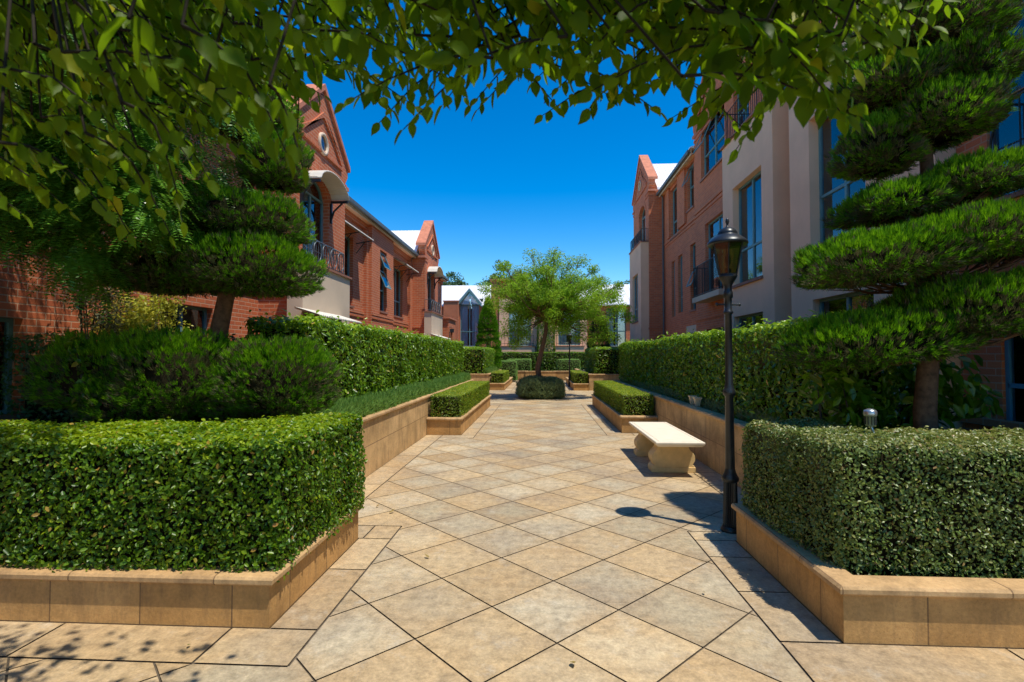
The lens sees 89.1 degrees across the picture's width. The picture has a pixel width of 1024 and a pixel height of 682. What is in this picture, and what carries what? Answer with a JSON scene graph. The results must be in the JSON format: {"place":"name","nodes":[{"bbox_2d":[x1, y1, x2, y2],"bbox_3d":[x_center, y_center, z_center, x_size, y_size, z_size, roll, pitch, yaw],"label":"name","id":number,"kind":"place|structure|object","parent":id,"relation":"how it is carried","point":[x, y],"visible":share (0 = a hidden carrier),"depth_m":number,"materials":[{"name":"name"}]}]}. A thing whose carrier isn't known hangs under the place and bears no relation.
{"place":"outdoors","nodes":[
{"label":"outdoors","id":0,"kind":"place"},
{"bbox_2d":[210,0,701,304],"label":"sky","id":1,"kind":"structure","parent":0,"point":[497,185],"materials":[{"name":"blue"}]},
{"bbox_2d":[0,380,1023,681],"bbox_3d":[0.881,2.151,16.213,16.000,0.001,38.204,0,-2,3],"label":"paving","id":2,"kind":"structure","parent":0,"point":[484,644],"depth_m":3.58,"materials":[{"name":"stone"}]},
{"bbox_2d":[54,259,138,356],"bbox_3d":[-5.335,0.298,6.663,0.900,2.979,0.624,1,-2,-21],"label":"olive shrub","id":3,"kind":"object","parent":2,"relation":"on","point":[97,317],"visible":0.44,"depth_m":6.62,"materials":[{"name":"green plant"}]},
{"bbox_2d":[82,288,200,340],"bbox_3d":[-5.184,0.484,7.208,1.597,2.645,1.027,0,-2,3],"label":"yellow shrub","id":4,"kind":"object","parent":2,"relation":"on","point":[143,313],"visible":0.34,"depth_m":7.18,"materials":[{"name":"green plant"}]},
{"bbox_2d":[0,5,295,322],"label":"feathery tree","id":5,"kind":"object","parent":2,"relation":"on","point":[69,236],"visible":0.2,"depth_m":4.83,"materials":[{"name":"green plant"}]},
{"bbox_2d":[0,504,362,628],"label":"planter box","id":6,"kind":"object","parent":2,"relation":"on","point":[202,597],"visible":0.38,"depth_m":3.30,"materials":[{"name":"stone"}]},
{"bbox_2d":[0,409,367,582],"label":"hedge","id":7,"kind":"object","parent":6,"relation":"on","point":[263,493],"visible":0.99,"depth_m":3.40,"materials":[{"name":"green plant"}]},
{"bbox_2d":[0,84,456,430],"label":"brick building","id":8,"kind":"structure","parent":2,"relation":"on","point":[382,275],"depth_m":13.38,"materials":[{"name":"red brick"}]},
{"bbox_2d":[0,317,27,421],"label":"window","id":9,"kind":"structure","parent":8,"relation":"in","point":[6,324],"depth_m":6.22,"materials":[{"name":"black glass"}]},
{"bbox_2d":[159,302,206,332],"bbox_3d":[-5.909,0.206,9.231,0.060,1.700,1.400,0,-2,3],"label":"window","id":10,"kind":"structure","parent":8,"relation":"in","point":[193,315],"depth_m":9.54,"materials":[{"name":"black glass"}]},
{"bbox_2d":[303,178,322,259],"bbox_3d":[-5.008,-2.905,12.835,0.060,2.320,1.480,0,-2,3],"label":"window","id":11,"kind":"structure","parent":8,"relation":"in","point":[313,201],"depth_m":13.21,"materials":[{"name":"blue glass"}]},
{"bbox_2d":[318,132,328,155],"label":"round window","id":12,"kind":"structure","parent":8,"relation":"in","point":[321,134],"depth_m":13.15,"materials":[{"name":"white glass"}]},
{"bbox_2d":[344,236,354,307],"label":"window","id":13,"kind":"structure","parent":8,"relation":"in","point":[347,244],"depth_m":17.32,"materials":[{"name":"black glass"}]},
{"bbox_2d":[379,252,391,313],"bbox_3d":[-4.918,-2.243,19.940,0.390,2.370,0.930,0,-2,3],"label":"window","id":14,"kind":"structure","parent":8,"relation":"in","point":[383,261],"depth_m":20.14,"materials":[{"name":"blue glass"}]},
{"bbox_2d":[394,268,403,318],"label":"window","id":15,"kind":"structure","parent":8,"relation":"in","point":[397,275],"depth_m":23.23,"materials":[{"name":"blue glass"}]},
{"bbox_2d":[428,274,430,310],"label":"window","id":16,"kind":"structure","parent":8,"relation":"in","point":[429,282],"depth_m":26.81,"materials":[{"name":"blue glass"}]},
{"bbox_2d":[355,379,473,484],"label":"retaining wall","id":17,"kind":"structure","parent":2,"relation":"on","point":[390,433],"depth_m":8.62,"materials":[{"name":"stone"}]},
{"bbox_2d":[253,372,471,423],"bbox_3d":[-2.042,1.100,11.801,0.624,0.475,13.566,0,-2,3],"label":"rosemary edging","id":18,"kind":"object","parent":17,"relation":"on","point":[366,404],"visible":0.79,"depth_m":8.69,"materials":[{"name":"green plant"}]},
{"bbox_2d":[427,395,490,435],"bbox_3d":[-1.260,1.919,14.367,0.764,0.380,6.618,0,-2,3],"label":"planter box","id":19,"kind":"object","parent":2,"relation":"on","point":[461,425],"visible":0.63,"depth_m":11.11,"materials":[{"name":"stone"}]},
{"bbox_2d":[430,381,489,416],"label":"hedge","id":20,"kind":"object","parent":19,"relation":"in","point":[459,400],"visible":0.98,"depth_m":11.69,"materials":[{"name":"green plant"}]},
{"bbox_2d":[0,0,963,247],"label":"overhanging tree","id":21,"kind":"object","parent":2,"relation":"on","point":[772,41],"visible":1,"depth_m":1.24,"materials":[{"name":"green plant"}]},
{"bbox_2d":[470,369,500,388],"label":"retaining wall","id":22,"kind":"structure","parent":2,"relation":"on","point":[482,377],"depth_m":25.50,"materials":[{"name":"stone"}]},
{"bbox_2d":[483,366,499,373],"bbox_3d":[-1.109,1.657,30.423,0.525,0.476,9.510,0,-2,3],"label":"rosemary edging","id":23,"kind":"object","parent":22,"relation":"on","point":[490,369],"visible":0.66,"depth_m":27.82,"materials":[{"name":"green plant"}]},
{"bbox_2d":[490,377,512,389],"bbox_3d":[-0.517,2.346,29.197,0.744,0.350,7.508,0,-2,3],"label":"planter box","id":24,"kind":"object","parent":2,"relation":"on","point":[500,386],"visible":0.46,"depth_m":25.49,"materials":[{"name":"stone"}]},
{"bbox_2d":[491,370,509,382],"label":"hedge","id":25,"kind":"object","parent":24,"relation":"in","point":[499,376],"visible":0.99,"depth_m":25.66,"materials":[{"name":"green plant"}]},
{"bbox_2d":[515,374,565,399],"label":"round bush","id":26,"kind":"object","parent":2,"relation":"on","point":[546,387],"visible":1,"depth_m":20.11,"materials":[{"name":"green plant"}]},
{"bbox_2d":[517,371,568,379],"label":"end wall","id":27,"kind":"structure","parent":2,"relation":"on","point":[558,374],"depth_m":35.63,"materials":[{"name":"stone"}]},
{"bbox_2d":[477,247,637,383],"bbox_3d":[1.767,-0.793,21.039,6.501,6.177,4.862,0,-2,3],"label":"courtyard tree","id":28,"kind":"object","parent":2,"relation":"on","point":[549,298],"visible":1,"depth_m":20.25,"materials":[{"name":"green plant"}]},
{"bbox_2d":[566,333,572,386],"bbox_3d":[3.139,0.958,28.356,0.381,3.058,0.381,0,-2,3],"label":"street lamp","id":29,"kind":"object","parent":2,"relation":"on","point":[569,341],"visible":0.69,"depth_m":28.30,"materials":[{"name":"brown metal"}]},
{"bbox_2d":[565,377,588,390],"bbox_3d":[3.534,2.338,28.907,0.754,0.350,7.648,0,-2,3],"label":"planter box","id":30,"kind":"object","parent":2,"relation":"on","point":[579,386],"visible":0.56,"depth_m":25.13,"materials":[{"name":"stone"}]},
{"bbox_2d":[570,370,588,382],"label":"hedge","id":31,"kind":"object","parent":30,"relation":"on","point":[578,376],"visible":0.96,"depth_m":25.34,"materials":[{"name":"green plant"}]},
{"bbox_2d":[575,369,619,390],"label":"retaining wall","id":32,"kind":"structure","parent":2,"relation":"on","point":[597,377],"depth_m":25.15,"materials":[{"name":"stone"}]},
{"bbox_2d":[591,394,657,432],"bbox_3d":[2.956,1.927,14.629,0.804,0.380,6.538,0,-2,3],"label":"planter box","id":33,"kind":"object","parent":2,"relation":"on","point":[618,421],"visible":0.53,"depth_m":11.71,"materials":[{"name":"stone"}]},
{"bbox_2d":[593,380,653,415],"bbox_3d":[2.965,1.514,14.669,0.758,0.566,6.375,0,-2,3],"label":"hedge","id":34,"kind":"object","parent":33,"relation":"on","point":[621,398],"visible":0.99,"depth_m":12.06,"materials":[{"name":"green plant"}]},
{"bbox_2d":[629,422,705,472],"bbox_3d":[2.388,1.679,8.275,0.670,0.503,2.230,0,-2,3],"label":"stone bench","id":35,"kind":"object","parent":2,"relation":"on","point":[663,446],"visible":1,"depth_m":7.57,"materials":[{"name":"stone"}]},
{"bbox_2d":[612,380,750,492],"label":"retaining wall","id":36,"kind":"structure","parent":2,"relation":"on","point":[707,426],"depth_m":8.14,"materials":[{"name":"stone"}]},
{"bbox_2d":[688,395,696,403],"bbox_3d":[3.252,1.063,9.362,0.124,0.155,0.124,0,-2,3],"label":"square pot","id":37,"kind":"object","parent":36,"relation":"on","point":[691,399],"visible":0.84,"depth_m":9.32,"materials":[{"name":"grey concrete"}]},
{"bbox_2d":[693,397,701,405],"bbox_3d":[3.213,1.053,9.014,0.124,0.155,0.124,0,-2,3],"label":"square pot","id":38,"kind":"object","parent":36,"relation":"on","point":[697,401],"visible":1,"depth_m":8.97,"materials":[{"name":"grey concrete"}]},
{"bbox_2d":[707,218,748,533],"bbox_3d":[2.123,0.312,5.086,0.381,3.058,0.381,0,-2,3],"label":"street lamp","id":39,"kind":"object","parent":2,"relation":"on","point":[727,243],"visible":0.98,"depth_m":5.04,"materials":[{"name":"brown metal"}]},
{"bbox_2d":[629,0,1023,434],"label":"apartment building","id":40,"kind":"structure","parent":2,"relation":"on","point":[773,192],"depth_m":12.77,"materials":[{"name":"beige paint"}]},
{"bbox_2d":[632,275,637,323],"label":"window","id":41,"kind":"structure","parent":40,"relation":"in","point":[636,278],"depth_m":28.37,"materials":[{"name":"blue glass"}]},
{"bbox_2d":[642,208,645,240],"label":"window","id":42,"kind":"structure","parent":40,"relation":"in","point":[643,216],"depth_m":28.63,"materials":[{"name":"blue glass"}]},
{"bbox_2d":[669,187,678,240],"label":"window","id":43,"kind":"structure","parent":40,"relation":"in","point":[675,230],"depth_m":24.40,"materials":[{"name":"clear glass"}]},
{"bbox_2d":[674,262,674,310],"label":"window","id":44,"kind":"structure","parent":40,"relation":"in","point":[674,262],"depth_m":24.47,"materials":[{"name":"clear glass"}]},
{"bbox_2d":[681,256,682,311],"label":"window","id":45,"kind":"structure","parent":40,"relation":"in","point":[681,256],"depth_m":23.29,"materials":[{"name":"clear glass"}]},
{"bbox_2d":[682,163,693,213],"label":"window","id":46,"kind":"structure","parent":40,"relation":"in","point":[691,168],"depth_m":21.68,"materials":[{"name":"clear glass"}]},
{"bbox_2d":[686,244,695,311],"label":"window","id":47,"kind":"structure","parent":40,"relation":"in","point":[690,281],"depth_m":21.29,"materials":[{"name":"clear glass"}]},
{"bbox_2d":[693,104,724,182],"bbox_3d":[6.960,-7.010,18.302,0.519,2.070,2.580,0,-2,3],"label":"window","id":48,"kind":"structure","parent":40,"relation":"in","point":[714,134],"depth_m":18.49,"materials":[{"name":"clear glass"}]},
{"bbox_2d":[708,214,723,291],"bbox_3d":[7.172,-2.945,17.877,0.060,2.720,2.300,0,-2,3],"label":"window","id":49,"kind":"structure","parent":40,"relation":"in","point":[714,227],"depth_m":18.51,"materials":[{"name":"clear glass"}]},
{"bbox_2d":[737,83,747,125],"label":"window","id":50,"kind":"structure","parent":40,"relation":"in","point":[744,117],"depth_m":15.93,"materials":[{"name":"clear glass"}]},
{"bbox_2d":[732,171,762,288],"bbox_3d":[5.941,-2.756,12.979,0.270,2.670,1.880,0,-2,3],"label":"window","id":51,"kind":"structure","parent":40,"relation":"in","point":[750,206],"depth_m":13.15,"materials":[{"name":"blue glass"}]},
{"bbox_2d":[739,312,762,328],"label":"window","id":52,"kind":"structure","parent":40,"relation":"in","point":[757,317],"depth_m":13.10,"materials":[{"name":"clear glass"}]},
{"bbox_2d":[811,116,867,247],"bbox_3d":[5.740,-2.989,9.089,0.290,2.520,1.780,0,-2,3],"label":"window","id":53,"kind":"structure","parent":40,"relation":"in","point":[831,190],"depth_m":9.67,"materials":[{"name":"blue glass"}]},
{"bbox_2d":[819,289,873,317],"bbox_3d":[5.790,0.097,8.901,0.060,1.800,1.800,0,-2,3],"label":"window","id":54,"kind":"structure","parent":40,"relation":"in","point":[833,304],"depth_m":8.95,"materials":[{"name":"clear glass"}]},
{"bbox_2d":[987,1,1023,197],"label":"window","id":55,"kind":"structure","parent":40,"relation":"in","point":[1007,133],"depth_m":6.02,"materials":[{"name":"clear glass"}]},
{"bbox_2d":[1004,332,1023,430],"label":"window","id":56,"kind":"structure","parent":40,"relation":"in","point":[1014,347],"depth_m":6.00,"materials":[{"name":"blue glass"}]},
{"bbox_2d":[731,503,1023,649],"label":"planter box","id":57,"kind":"object","parent":2,"relation":"on","point":[843,606],"visible":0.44,"depth_m":3.06,"materials":[{"name":"stone"}]},
{"label":"ground","id":58,"kind":"structure","parent":0,"visible":0},
{"bbox_2d":[442,271,468,285],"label":"tree","id":59,"kind":"object","parent":58,"relation":"on","point":[451,275],"visible":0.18,"depth_m":65.76,"materials":[{"name":"green plant"}]},
{"bbox_2d":[470,281,484,307],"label":"tree","id":60,"kind":"object","parent":58,"relation":"on","point":[480,299],"visible":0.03,"depth_m":72.64,"materials":[{"name":"green plant"}]},
{"bbox_2d":[482,260,531,284],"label":"tree","id":61,"kind":"object","parent":58,"relation":"on","point":[488,281],"visible":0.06,"depth_m":59.41,"materials":[{"name":"green plant"}]},
{"bbox_2d":[442,279,629,352],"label":"building","id":62,"kind":"structure","parent":58,"relation":"on","point":[456,305],"depth_m":40.96,"materials":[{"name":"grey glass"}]},
{"bbox_2d":[460,305,478,346],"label":"window","id":63,"kind":"structure","parent":62,"relation":"in","point":[464,331],"depth_m":41.59,"materials":[{"name":"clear glass"}]},
{"bbox_2d":[509,311,530,345],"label":"window","id":64,"kind":"structure","parent":62,"relation":"in","point":[525,325],"depth_m":40.94,"materials":[{"name":"clear glass"}]},
{"bbox_2d":[558,313,579,344],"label":"window","id":65,"kind":"structure","parent":62,"relation":"in","point":[561,339],"depth_m":40.74,"materials":[{"name":"clear glass"}]},
{"bbox_2d":[607,308,625,345],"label":"window","id":66,"kind":"structure","parent":62,"relation":"in","point":[622,327],"depth_m":40.93,"materials":[{"name":"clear glass"}]},
{"bbox_2d":[536,317,555,351],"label":"ivy pillar","id":67,"kind":"structure","parent":58,"relation":"on","point":[549,344],"depth_m":39.59,"materials":[{"name":"green plant"}]},
{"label":"garden bed","id":68,"kind":"structure","parent":58,"relation":"on","visible":0},
{"bbox_2d":[507,358,531,370],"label":"rounded hedge","id":69,"kind":"object","parent":68,"relation":"on","point":[523,364],"visible":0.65,"depth_m":36.14,"materials":[{"name":"green plant"}]},
{"bbox_2d":[494,351,584,370],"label":"back hedge","id":70,"kind":"object","parent":68,"relation":"on","point":[549,362],"visible":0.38,"depth_m":38.15,"materials":[{"name":"green plant"}]},
{"bbox_2d":[556,359,580,370],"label":"rounded hedge","id":71,"kind":"object","parent":68,"relation":"on","point":[562,364],"visible":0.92,"depth_m":35.97,"materials":[{"name":"green plant"}]},
{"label":"garden bed","id":72,"kind":"structure","parent":0,"visible":0},
{"bbox_2d":[863,408,876,437],"bbox_3d":[2.653,1.028,3.835,0.087,1.058,0.088,0,-2,3],"label":"garden spotlight","id":73,"kind":"object","parent":72,"relation":"on","point":[870,417],"visible":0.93,"depth_m":3.82,"materials":[{"name":"metal"}]},
{"bbox_2d":[739,415,1023,578],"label":"hedge","id":74,"kind":"object","parent":72,"relation":"on","point":[920,502],"visible":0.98,"depth_m":3.33,"materials":[{"name":"green plant"}]},
{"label":"garden bed","id":75,"kind":"structure","parent":0,"visible":0},
{"bbox_2d":[620,376,795,421],"bbox_3d":[3.551,1.167,11.741,0.407,0.378,13.387,0,-2,3],"label":"rosemary edging","id":76,"kind":"object","parent":75,"relation":"on","point":[705,404],"visible":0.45,"depth_m":8.74,"materials":[{"name":"green plant"}]},
{"bbox_2d":[617,304,909,430],"bbox_3d":[3.893,0.511,11.986,1.236,1.695,13.976,0,-2,3],"label":"tall hedge","id":77,"kind":"object","parent":75,"relation":"on","point":[764,377],"visible":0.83,"depth_m":7.27,"materials":[{"name":"green plant"}]},
{"bbox_2d":[787,370,885,430],"bbox_3d":[3.138,0.710,4.976,0.888,0.872,0.590,0,-2,-15],"label":"broadleaf shrub","id":78,"kind":"object","parent":75,"relation":"on","point":[847,397],"visible":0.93,"depth_m":4.89,"materials":[{"name":"green plant"}]},
{"bbox_2d":[771,0,1023,429],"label":"cloud pruned juniper","id":79,"kind":"object","parent":75,"relation":"on","point":[931,320],"visible":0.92,"depth_m":4.45,"materials":[{"name":"green plant"}]},
{"bbox_2d":[881,351,1003,432],"bbox_3d":[4.245,0.524,5.525,1.452,1.281,0.881,-1,-2,37],"label":"broadleaf shrub","id":80,"kind":"object","parent":75,"relation":"on","point":[970,405],"visible":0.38,"depth_m":5.26,"materials":[{"name":"green plant"}]},
{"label":"garden bed","id":81,"kind":"structure","parent":0,"visible":0},
{"bbox_2d":[460,346,495,373],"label":"tall hedge","id":82,"kind":"object","parent":81,"relation":"on","point":[478,360],"visible":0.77,"depth_m":25.84,"materials":[{"name":"green plant"}]},
{"bbox_2d":[475,297,502,368],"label":"spiral topiary","id":83,"kind":"object","parent":81,"relation":"on","point":[484,324],"visible":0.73,"depth_m":31.76,"materials":[{"name":"green plant"}]},
{"bbox_2d":[498,360,517,380],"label":"rounded hedge","id":84,"kind":"object","parent":81,"relation":"on","point":[511,366],"visible":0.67,"depth_m":33.29,"materials":[{"name":"green plant"}]},
{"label":"garden bed","id":85,"kind":"structure","parent":0,"visible":0},
{"bbox_2d":[64,338,114,421],"bbox_3d":[-4.061,0.558,5.004,0.535,1.174,0.335,-1,-2,20],"label":"pale leaf shrub","id":86,"kind":"object","parent":85,"relation":"on","point":[75,363],"visible":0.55,"depth_m":4.99,"materials":[{"name":"green plant"}]},
{"bbox_2d":[0,330,246,427],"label":"dark shrub hedge","id":87,"kind":"object","parent":85,"relation":"on","point":[34,411],"visible":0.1,"depth_m":6.14,"materials":[{"name":"green plant"}]},
{"bbox_2d":[14,321,240,424],"bbox_3d":[-3.775,0.444,5.366,2.214,1.330,1.406,0,-2,3],"label":"spreading juniper","id":88,"kind":"object","parent":85,"relation":"on","point":[159,378],"visible":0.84,"depth_m":4.96,"materials":[{"name":"green plant"}]},
{"bbox_2d":[89,37,329,426],"bbox_3d":[-3.252,-1.341,5.887,2.367,4.945,1.801,0,-2,3],"label":"cloud pruned juniper","id":89,"kind":"object","parent":85,"relation":"on","point":[227,263],"visible":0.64,"depth_m":5.43,"materials":[{"name":"green plant"}]},
{"bbox_2d":[191,332,342,422],"bbox_3d":[-2.478,0.501,5.349,1.449,1.214,1.197,0,-2,3],"label":"spreading juniper","id":90,"kind":"object","parent":85,"relation":"on","point":[259,382],"visible":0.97,"depth_m":5.02,"materials":[{"name":"green plant"}]},
{"bbox_2d":[240,309,467,398],"bbox_3d":[-2.505,0.501,12.654,1.241,1.718,13.130,0,-2,3],"label":"tall hedge","id":91,"kind":"object","parent":85,"relation":"on","point":[370,358],"visible":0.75,"depth_m":8.71,"materials":[{"name":"green plant"}]},
{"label":"garden bed","id":92,"kind":"structure","parent":0,"visible":0},
{"bbox_2d":[583,314,610,369],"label":"spiral topiary","id":93,"kind":"object","parent":92,"relation":"on","point":[606,343],"visible":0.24,"depth_m":31.19,"materials":[{"name":"green plant"}]},
{"bbox_2d":[584,346,620,373],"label":"tall hedge","id":94,"kind":"object","parent":92,"relation":"on","point":[602,360],"visible":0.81,"depth_m":25.49,"materials":[{"name":"green plant"}]}
]}

